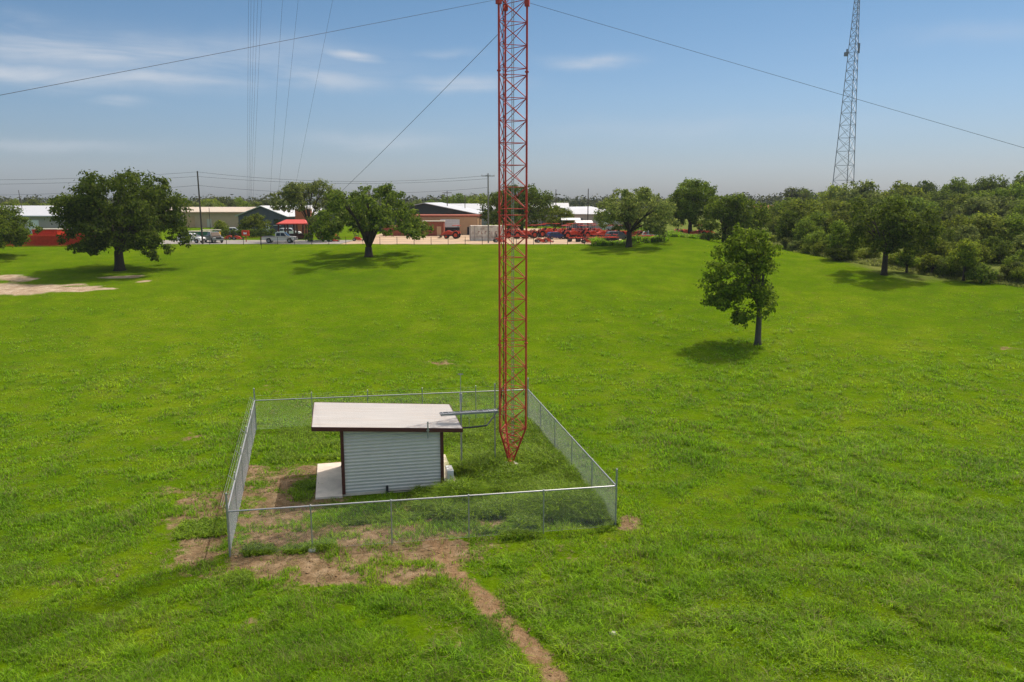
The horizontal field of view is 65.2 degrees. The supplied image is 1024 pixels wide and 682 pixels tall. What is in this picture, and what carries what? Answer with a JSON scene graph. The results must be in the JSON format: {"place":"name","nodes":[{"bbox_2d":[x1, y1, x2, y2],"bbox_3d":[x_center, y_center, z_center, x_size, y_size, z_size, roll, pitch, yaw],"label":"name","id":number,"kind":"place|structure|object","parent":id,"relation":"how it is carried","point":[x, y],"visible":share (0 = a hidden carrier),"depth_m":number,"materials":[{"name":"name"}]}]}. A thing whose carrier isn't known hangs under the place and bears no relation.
{"place":"outdoors","nodes":[
{"label":"outdoors","id":0,"kind":"place"},
{"bbox_2d":[36,235,48,245],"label":"corral panel","id":1,"kind":"object","parent":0,"point":[43,240],"visible":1,"depth_m":132.61,"materials":[{"name":"red metal"}]},
{"bbox_2d":[160,240,352,243],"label":"road","id":2,"kind":"structure","parent":0,"point":[265,242],"depth_m":142.50,"materials":[{"name":"grey asphalt"}]},
{"bbox_2d":[203,232,223,242],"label":"pickup truck","id":3,"kind":"object","parent":2,"relation":"on","point":[214,236],"visible":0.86,"depth_m":141.10,"materials":[{"name":"grey paint"}]},
{"bbox_2d":[261,232,297,242],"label":"pickup truck","id":4,"kind":"object","parent":2,"relation":"on","point":[283,236],"visible":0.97,"depth_m":140.60,"materials":[{"name":"silver metal"}]},
{"bbox_2d":[0,204,1023,681],"bbox_3d":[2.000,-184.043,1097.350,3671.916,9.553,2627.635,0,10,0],"label":"ground","id":5,"kind":"structure","parent":0,"point":[210,280],"depth_m":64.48,"materials":[{"name":"green plant"}]},
{"bbox_2d":[0,202,44,248],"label":"live oak","id":6,"kind":"object","parent":5,"relation":"on","point":[14,231],"visible":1,"depth_m":116.99,"materials":[{"name":"green plant"}]},
{"bbox_2d":[4,206,53,219],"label":"warehouse","id":7,"kind":"structure","parent":5,"relation":"on","point":[24,208],"depth_m":236.33,"materials":[{"name":"grey metal"}]},
{"bbox_2d":[31,228,63,234],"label":"feed bin","id":8,"kind":"object","parent":5,"relation":"on","point":[51,231],"visible":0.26,"depth_m":134.89,"materials":[{"name":"red metal"}]},
{"bbox_2d":[12,210,102,233],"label":"storage building","id":9,"kind":"structure","parent":5,"relation":"on","point":[37,217],"depth_m":180.79,"materials":[{"name":"grey metal"}]},
{"bbox_2d":[44,166,197,270],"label":"live oak","id":10,"kind":"object","parent":5,"relation":"on","point":[140,209],"visible":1,"depth_m":102.99,"materials":[{"name":"green plant"}]},
{"bbox_2d":[197,171,203,243],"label":"utility pole","id":11,"kind":"object","parent":5,"relation":"on","point":[200,209],"visible":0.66,"depth_m":137.10,"materials":[{"name":"brown wood"}]},
{"bbox_2d":[158,207,254,227],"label":"warehouse","id":12,"kind":"structure","parent":5,"relation":"on","point":[228,216],"depth_m":220.64,"materials":[{"name":"beige metal"}]},
{"bbox_2d":[213,220,229,231],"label":"bush","id":13,"kind":"object","parent":5,"relation":"on","point":[221,225],"visible":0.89,"depth_m":166.06,"materials":[{"name":"green plant"}]},
{"bbox_2d":[214,196,236,206],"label":"woodland tree","id":14,"kind":"object","parent":5,"relation":"on","point":[225,202],"visible":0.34,"depth_m":294.31,"materials":[{"name":"green plant"}]},
{"bbox_2d":[219,228,275,237],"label":"hedge","id":15,"kind":"object","parent":5,"relation":"on","point":[255,233],"visible":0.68,"depth_m":159.32,"materials":[{"name":"green plant"}]},
{"bbox_2d":[237,212,272,230],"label":"bush","id":16,"kind":"object","parent":5,"relation":"on","point":[250,221],"visible":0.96,"depth_m":163.30,"materials":[{"name":"green plant"}]},
{"bbox_2d":[236,205,333,233],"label":"dark building","id":17,"kind":"structure","parent":5,"relation":"on","point":[269,213],"depth_m":180.45,"materials":[{"name":"grey metal"}]},
{"bbox_2d":[276,219,312,238],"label":"pavilion","id":18,"kind":"structure","parent":5,"relation":"on","point":[294,222],"depth_m":155.15,"materials":[{"name":"red metal"}]},
{"bbox_2d":[294,208,312,233],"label":"brick building","id":19,"kind":"structure","parent":5,"relation":"on","point":[298,215],"depth_m":170.01,"materials":[{"name":"beige brick"}]},
{"bbox_2d":[268,179,346,241],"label":"pale tree","id":20,"kind":"object","parent":5,"relation":"on","point":[290,195],"visible":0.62,"depth_m":142.57,"materials":[{"name":"green plant"}]},
{"bbox_2d":[315,462,342,499],"bbox_3d":[-9.240,7.048,40.477,1.260,0.170,5.060,-2,10,-12],"label":"concrete step","id":21,"kind":"object","parent":5,"relation":"on","point":[329,480],"visible":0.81,"depth_m":40.06,"materials":[{"name":"grey concrete"}]},
{"bbox_2d":[88,463,632,677],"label":"soil clods","id":22,"kind":"object","parent":5,"relation":"on","point":[550,675],"visible":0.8,"depth_m":32.06,"materials":[{"name":"brown soil"}]},
{"bbox_2d":[81,459,641,680],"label":"dry straw","id":23,"kind":"object","parent":5,"relation":"on","point":[308,559],"visible":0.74,"depth_m":32.44,"materials":[{"name":"beige plant"}]},
{"bbox_2d":[303,181,435,256],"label":"live oak","id":24,"kind":"object","parent":5,"relation":"on","point":[375,218],"visible":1,"depth_m":113.44,"materials":[{"name":"green plant"}]},
{"bbox_2d":[311,402,462,495],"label":"equipment shed","id":25,"kind":"structure","parent":5,"relation":"on","point":[392,447],"depth_m":38.75,"materials":[{"name":"metal"}]},
{"bbox_2d":[277,29,502,248],"bbox_3d":[-18.849,-14.834,82.674,0.026,16.321,91.731,-4,11,-23],"label":"guy wire","id":26,"kind":"object","parent":5,"relation":"on","point":[407,126],"visible":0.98,"depth_m":55.42,"materials":[{"name":"grey metal"}]},
{"bbox_2d":[170,415,626,586],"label":"tall weeds","id":27,"kind":"object","parent":5,"relation":"on","point":[470,470],"visible":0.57,"depth_m":37.78,"materials":[{"name":"green plant"}]},
{"bbox_2d":[383,221,444,235],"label":"brick annex","id":28,"kind":"object","parent":5,"relation":"on","point":[439,226],"visible":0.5,"depth_m":168.54,"materials":[{"name":"beige"}]},
{"bbox_2d":[220,378,617,556],"bbox_3d":[-5.760,5.535,41.834,17.618,2.770,18.380,-2,10,-10],"label":"chain link fence","id":29,"kind":"object","parent":5,"relation":"on","point":[251,428],"visible":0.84,"depth_m":34.57,"materials":[{"name":"silver metal"}]},
{"bbox_2d":[374,202,486,230],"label":"gabled building","id":30,"kind":"structure","parent":5,"relation":"on","point":[434,208],"depth_m":193.46,"materials":[{"name":"grey metal"}]},
{"bbox_2d":[401,214,481,234],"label":"shop building","id":31,"kind":"structure","parent":5,"relation":"on","point":[465,221],"depth_m":174.01,"materials":[{"name":"beige brick"}]},
{"bbox_2d":[440,219,459,226],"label":"roller door","id":32,"kind":"structure","parent":31,"relation":"in","point":[448,222],"depth_m":173.93,"materials":[{"name":"white paint"}]},
{"bbox_2d":[0,187,890,209],"bbox_3d":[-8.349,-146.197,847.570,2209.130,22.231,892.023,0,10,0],"label":"distant woods","id":33,"kind":"object","parent":5,"relation":"on","point":[577,202],"visible":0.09,"depth_m":495.72,"materials":[{"name":"green plant"}]},
{"bbox_2d":[444,454,455,483],"bbox_3d":[-3.523,6.794,41.979,0.700,0.140,5.000,-2,10,-12],"label":"concrete pad","id":34,"kind":"object","parent":5,"relation":"on","point":[446,461],"visible":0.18,"depth_m":42.95,"materials":[{"name":"beige concrete"}]},
{"bbox_2d":[444,465,453,483],"bbox_3d":[-3.216,6.706,39.971,0.568,0.730,0.945,-2,10,-12],"label":"air conditioner","id":35,"kind":"object","parent":34,"relation":"on","point":[449,471],"visible":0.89,"depth_m":39.66,"materials":[{"name":"white paint"}]},
{"bbox_2d":[444,193,470,203],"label":"woodland tree","id":36,"kind":"object","parent":5,"relation":"on","point":[460,199],"visible":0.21,"depth_m":284.73,"materials":[{"name":"green plant"}]},
{"bbox_2d":[439,374,502,460],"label":"cable bridge","id":37,"kind":"structure","parent":5,"relation":"on","point":[494,411],"depth_m":40.86,"materials":[{"name":"metal"}]},
{"bbox_2d":[343,228,621,243],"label":"gravel yard","id":38,"kind":"structure","parent":5,"relation":"on","point":[382,239],"depth_m":146.01,"materials":[{"name":"beige gravel"}]},
{"bbox_2d":[438,225,460,238],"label":"tractor","id":39,"kind":"object","parent":38,"relation":"on","point":[453,234],"visible":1,"depth_m":156.25,"materials":[{"name":"orange paint"}]},
{"bbox_2d":[469,225,502,240],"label":"shipping container","id":40,"kind":"object","parent":38,"relation":"on","point":[478,232],"visible":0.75,"depth_m":148.63,"materials":[{"name":"metal"}]},
{"bbox_2d":[561,225,581,238],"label":"tractor","id":41,"kind":"object","parent":38,"relation":"on","point":[567,233],"visible":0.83,"depth_m":155.51,"materials":[{"name":"red metal"}]},
{"bbox_2d":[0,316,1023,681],"bbox_3d":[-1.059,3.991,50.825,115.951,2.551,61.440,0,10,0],"label":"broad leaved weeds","id":42,"kind":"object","parent":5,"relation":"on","point":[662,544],"visible":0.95,"depth_m":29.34,"materials":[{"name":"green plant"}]},
{"bbox_2d":[475,183,559,230],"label":"live oak","id":43,"kind":"object","parent":5,"relation":"on","point":[535,199],"visible":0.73,"depth_m":177.16,"materials":[{"name":"green plant"}]},
{"bbox_2d":[545,207,575,228],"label":"bush","id":44,"kind":"object","parent":5,"relation":"on","point":[564,213],"visible":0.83,"depth_m":173.35,"materials":[{"name":"green plant"}]},
{"bbox_2d":[566,209,622,228],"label":"metal building","id":45,"kind":"structure","parent":5,"relation":"on","point":[581,214],"depth_m":206.50,"materials":[{"name":"grey metal"}]},
{"bbox_2d":[593,186,680,247],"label":"live oak","id":46,"kind":"object","parent":5,"relation":"on","point":[630,219],"visible":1,"depth_m":126.76,"materials":[{"name":"green plant"}]},
{"bbox_2d":[588,230,700,245],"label":"bank weeds","id":47,"kind":"object","parent":5,"relation":"on","point":[598,241],"visible":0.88,"depth_m":133.47,"materials":[{"name":"green plant"}]},
{"bbox_2d":[664,177,719,233],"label":"live oak","id":48,"kind":"object","parent":5,"relation":"on","point":[690,200],"visible":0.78,"depth_m":152.98,"materials":[{"name":"green plant"}]},
{"bbox_2d":[698,231,723,240],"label":"bush","id":49,"kind":"object","parent":5,"relation":"on","point":[710,235],"visible":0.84,"depth_m":140.10,"materials":[{"name":"green plant"}]},
{"bbox_2d":[698,192,771,241],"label":"live oak","id":50,"kind":"object","parent":5,"relation":"on","point":[732,212],"visible":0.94,"depth_m":138.01,"materials":[{"name":"green plant"}]},
{"bbox_2d":[693,222,787,344],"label":"broadleaf tree","id":51,"kind":"object","parent":5,"relation":"on","point":[746,251],"visible":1,"depth_m":70.10,"materials":[{"name":"green plant"}]},
{"bbox_2d":[773,209,800,240],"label":"tree","id":52,"kind":"object","parent":5,"relation":"on","point":[787,226],"visible":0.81,"depth_m":130.39,"materials":[{"name":"green plant"}]},
{"bbox_2d":[767,197,809,215],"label":"woodland tree","id":53,"kind":"object","parent":5,"relation":"on","point":[776,204],"visible":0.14,"depth_m":196.37,"materials":[{"name":"green plant"}]},
{"bbox_2d":[783,186,811,201],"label":"woodland tree","id":54,"kind":"object","parent":5,"relation":"on","point":[795,193],"visible":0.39,"depth_m":293.35,"materials":[{"name":"green plant"}]},
{"bbox_2d":[775,197,829,224],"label":"woodland tree","id":55,"kind":"object","parent":5,"relation":"on","point":[797,204],"visible":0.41,"depth_m":167.81,"materials":[{"name":"green plant"}]},
{"bbox_2d":[790,217,827,245],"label":"tree","id":56,"kind":"object","parent":5,"relation":"on","point":[801,229],"visible":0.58,"depth_m":125.74,"materials":[{"name":"green plant"}]},
{"bbox_2d":[799,230,830,249],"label":"woodland tree","id":57,"kind":"object","parent":5,"relation":"on","point":[810,238],"visible":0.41,"depth_m":121.69,"materials":[{"name":"green plant"}]},
{"bbox_2d":[804,210,833,233],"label":"woodland tree","id":58,"kind":"object","parent":5,"relation":"on","point":[817,216],"visible":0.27,"depth_m":132.69,"materials":[{"name":"green plant"}]},
{"bbox_2d":[810,241,829,254],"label":"bush","id":59,"kind":"object","parent":5,"relation":"on","point":[819,246],"visible":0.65,"depth_m":118.79,"materials":[{"name":"green plant"}]},
{"bbox_2d":[811,198,853,216],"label":"woodland tree","id":60,"kind":"object","parent":5,"relation":"on","point":[832,206],"visible":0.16,"depth_m":165.41,"materials":[{"name":"green plant"}]},
{"bbox_2d":[815,183,849,202],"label":"woodland tree","id":61,"kind":"object","parent":5,"relation":"on","point":[828,194],"visible":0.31,"depth_m":272.74,"materials":[{"name":"green plant"}]},
{"bbox_2d":[823,243,850,260],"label":"bush","id":62,"kind":"object","parent":5,"relation":"on","point":[838,251],"visible":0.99,"depth_m":113.49,"materials":[{"name":"green plant"}]},
{"bbox_2d":[824,219,860,254],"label":"tree","id":63,"kind":"object","parent":5,"relation":"on","point":[838,227],"visible":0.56,"depth_m":114.12,"materials":[{"name":"green plant"}]},
{"bbox_2d":[818,208,867,237],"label":"woodland tree","id":64,"kind":"object","parent":5,"relation":"on","point":[844,215],"visible":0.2,"depth_m":131.01,"materials":[{"name":"green plant"}]},
{"bbox_2d":[835,179,884,202],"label":"woodland tree","id":65,"kind":"object","parent":5,"relation":"on","point":[863,190],"visible":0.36,"depth_m":200.93,"materials":[{"name":"green plant"}]},
{"bbox_2d":[844,195,886,209],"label":"woodland tree","id":66,"kind":"object","parent":5,"relation":"on","point":[872,202],"visible":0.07,"depth_m":191.83,"materials":[{"name":"green plant"}]},
{"bbox_2d":[859,247,881,258],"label":"bush","id":67,"kind":"object","parent":5,"relation":"on","point":[864,254],"visible":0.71,"depth_m":114.55,"materials":[{"name":"green plant"}]},
{"bbox_2d":[836,194,948,275],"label":"live oak","id":68,"kind":"object","parent":5,"relation":"on","point":[898,225],"visible":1,"depth_m":99.64,"materials":[{"name":"green plant"}]},
{"bbox_2d":[762,241,1023,287],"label":"scrub grass","id":69,"kind":"structure","parent":5,"relation":"on","point":[873,262],"depth_m":106.80,"materials":[{"name":"green plant"}]},
{"bbox_2d":[879,180,933,201],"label":"woodland tree","id":70,"kind":"object","parent":5,"relation":"on","point":[903,189],"visible":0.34,"depth_m":228.61,"materials":[{"name":"green plant"}]},
{"bbox_2d":[895,250,920,272],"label":"tree","id":71,"kind":"object","parent":5,"relation":"on","point":[910,261],"visible":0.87,"depth_m":104.45,"materials":[{"name":"green plant"}]},
{"bbox_2d":[909,180,939,194],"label":"woodland tree","id":72,"kind":"object","parent":5,"relation":"on","point":[927,186],"visible":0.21,"depth_m":255.45,"materials":[{"name":"green plant"}]},
{"bbox_2d":[904,197,945,212],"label":"woodland tree","id":73,"kind":"object","parent":5,"relation":"on","point":[920,205],"visible":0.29,"depth_m":164.03,"materials":[{"name":"green plant"}]},
{"bbox_2d":[919,251,945,272],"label":"bush","id":74,"kind":"object","parent":5,"relation":"on","point":[930,263],"visible":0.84,"depth_m":103.58,"materials":[{"name":"green plant"}]},
{"bbox_2d":[916,237,953,258],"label":"woodland tree","id":75,"kind":"object","parent":5,"relation":"on","point":[940,249],"visible":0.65,"depth_m":113.46,"materials":[{"name":"green plant"}]},
{"bbox_2d":[912,228,958,257],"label":"woodland tree","id":76,"kind":"object","parent":5,"relation":"on","point":[949,236],"visible":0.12,"depth_m":116.57,"materials":[{"name":"green plant"}]},
{"bbox_2d":[928,189,954,202],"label":"woodland tree","id":77,"kind":"object","parent":5,"relation":"on","point":[935,197],"visible":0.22,"depth_m":230.23,"materials":[{"name":"green plant"}]},
{"bbox_2d":[933,255,966,277],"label":"woodland tree","id":78,"kind":"object","parent":5,"relation":"on","point":[954,270],"visible":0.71,"depth_m":101.29,"materials":[{"name":"green plant"}]},
{"bbox_2d":[936,199,963,217],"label":"woodland tree","id":79,"kind":"object","parent":5,"relation":"on","point":[944,206],"visible":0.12,"depth_m":173.78,"materials":[{"name":"green plant"}]},
{"bbox_2d":[939,210,963,228],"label":"woodland tree","id":80,"kind":"object","parent":5,"relation":"on","point":[944,216],"visible":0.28,"depth_m":146.55,"materials":[{"name":"green plant"}]},
{"bbox_2d":[936,177,969,195],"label":"woodland tree","id":81,"kind":"object","parent":5,"relation":"on","point":[960,185],"visible":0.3,"depth_m":241.96,"materials":[{"name":"green plant"}]},
{"bbox_2d":[940,213,977,241],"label":"woodland tree","id":82,"kind":"object","parent":5,"relation":"on","point":[957,221],"visible":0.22,"depth_m":136.72,"materials":[{"name":"green plant"}]},
{"bbox_2d":[943,224,980,242],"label":"woodland tree","id":83,"kind":"object","parent":5,"relation":"on","point":[963,233],"visible":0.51,"depth_m":119.05,"materials":[{"name":"green plant"}]},
{"bbox_2d":[947,238,982,280],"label":"tree","id":84,"kind":"object","parent":5,"relation":"on","point":[966,255],"visible":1,"depth_m":97.92,"materials":[{"name":"green plant"}]},
{"bbox_2d":[945,239,995,263],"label":"woodland tree","id":85,"kind":"object","parent":5,"relation":"on","point":[986,253],"visible":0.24,"depth_m":107.43,"materials":[{"name":"green plant"}]},
{"bbox_2d":[958,189,992,204],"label":"woodland tree","id":86,"kind":"object","parent":5,"relation":"on","point":[983,194],"visible":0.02,"depth_m":193.98,"materials":[{"name":"green plant"}]},
{"bbox_2d":[954,196,999,216],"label":"woodland tree","id":87,"kind":"object","parent":5,"relation":"on","point":[974,205],"visible":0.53,"depth_m":168.15,"materials":[{"name":"green plant"}]},
{"bbox_2d":[964,262,998,283],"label":"bush","id":88,"kind":"object","parent":5,"relation":"on","point":[979,273],"visible":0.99,"depth_m":96.92,"materials":[{"name":"green plant"}]},
{"bbox_2d":[953,213,1016,248],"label":"woodland tree","id":89,"kind":"object","parent":5,"relation":"on","point":[989,227],"visible":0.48,"depth_m":121.12,"materials":[{"name":"green plant"}]},
{"bbox_2d":[963,174,1009,194],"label":"woodland tree","id":90,"kind":"object","parent":5,"relation":"on","point":[983,183],"visible":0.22,"depth_m":233.58,"materials":[{"name":"green plant"}]},
{"bbox_2d":[974,235,1014,263],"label":"woodland tree","id":91,"kind":"object","parent":5,"relation":"on","point":[996,247],"visible":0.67,"depth_m":112.89,"materials":[{"name":"green plant"}]},
{"bbox_2d":[981,195,1020,215],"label":"woodland tree","id":92,"kind":"object","parent":5,"relation":"on","point":[1002,210],"visible":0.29,"depth_m":170.20,"materials":[{"name":"green plant"}]},
{"bbox_2d":[990,182,1023,202],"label":"woodland tree","id":93,"kind":"object","parent":5,"relation":"on","point":[1017,191],"visible":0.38,"depth_m":185.63,"materials":[{"name":"green plant"}]},
{"bbox_2d":[997,213,1023,251],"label":"woodland tree","id":94,"kind":"object","parent":5,"relation":"on","point":[1018,229],"visible":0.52,"depth_m":120.56,"materials":[{"name":"green plant"}]},
{"bbox_2d":[1001,248,1023,271],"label":"bush","id":95,"kind":"object","parent":5,"relation":"on","point":[1012,259],"visible":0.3,"depth_m":98.81,"materials":[{"name":"green plant"}]},
{"bbox_2d":[1002,261,1023,281],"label":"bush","id":96,"kind":"object","parent":5,"relation":"on","point":[1006,269],"visible":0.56,"depth_m":97.55,"materials":[{"name":"green plant"}]},
{"bbox_2d":[1006,262,1023,283],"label":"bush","id":97,"kind":"object","parent":5,"relation":"on","point":[1017,272],"visible":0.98,"depth_m":96.47,"materials":[{"name":"green plant"}]},
{"bbox_2d":[1007,199,1023,217],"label":"woodland tree","id":98,"kind":"object","parent":5,"relation":"on","point":[1019,209],"visible":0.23,"depth_m":150.31,"materials":[{"name":"green plant"}]},
{"bbox_2d":[1009,233,1023,258],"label":"woodland tree","id":99,"kind":"object","parent":5,"relation":"on","point":[1019,243],"visible":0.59,"depth_m":108.35,"materials":[{"name":"green plant"}]},
{"bbox_2d":[0,0,1023,202],"label":"sky","id":100,"kind":"structure","parent":0,"point":[610,109],"materials":[{"name":"blue"}]},
{"bbox_2d":[832,0,859,188],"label":"lattice tower","id":101,"kind":"structure","parent":0,"point":[854,54],"depth_m":338.52,"materials":[{"name":"grey metal"}]},
{"bbox_3d":[-0.080,6.650,43.008,0.920,0.165,0.911,0,10,0],"label":"concrete pier","id":102,"kind":"object","parent":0,"visible":0},
{"bbox_2d":[495,0,529,462],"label":"lattice mast","id":103,"kind":"object","parent":102,"relation":"on","point":[505,6],"visible":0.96,"depth_m":40.69,"materials":[{"name":"red metal"}]},
{"bbox_2d":[2,0,492,94],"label":"guy wire","id":104,"kind":"object","parent":103,"relation":"attached to","point":[228,51],"visible":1,"depth_m":28.52,"materials":[{"name":"grey metal"}]},
{"bbox_2d":[531,3,1023,147],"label":"guy wire","id":105,"kind":"object","parent":103,"relation":"attached to","point":[782,77],"visible":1,"depth_m":36.80,"materials":[{"name":"grey metal"}]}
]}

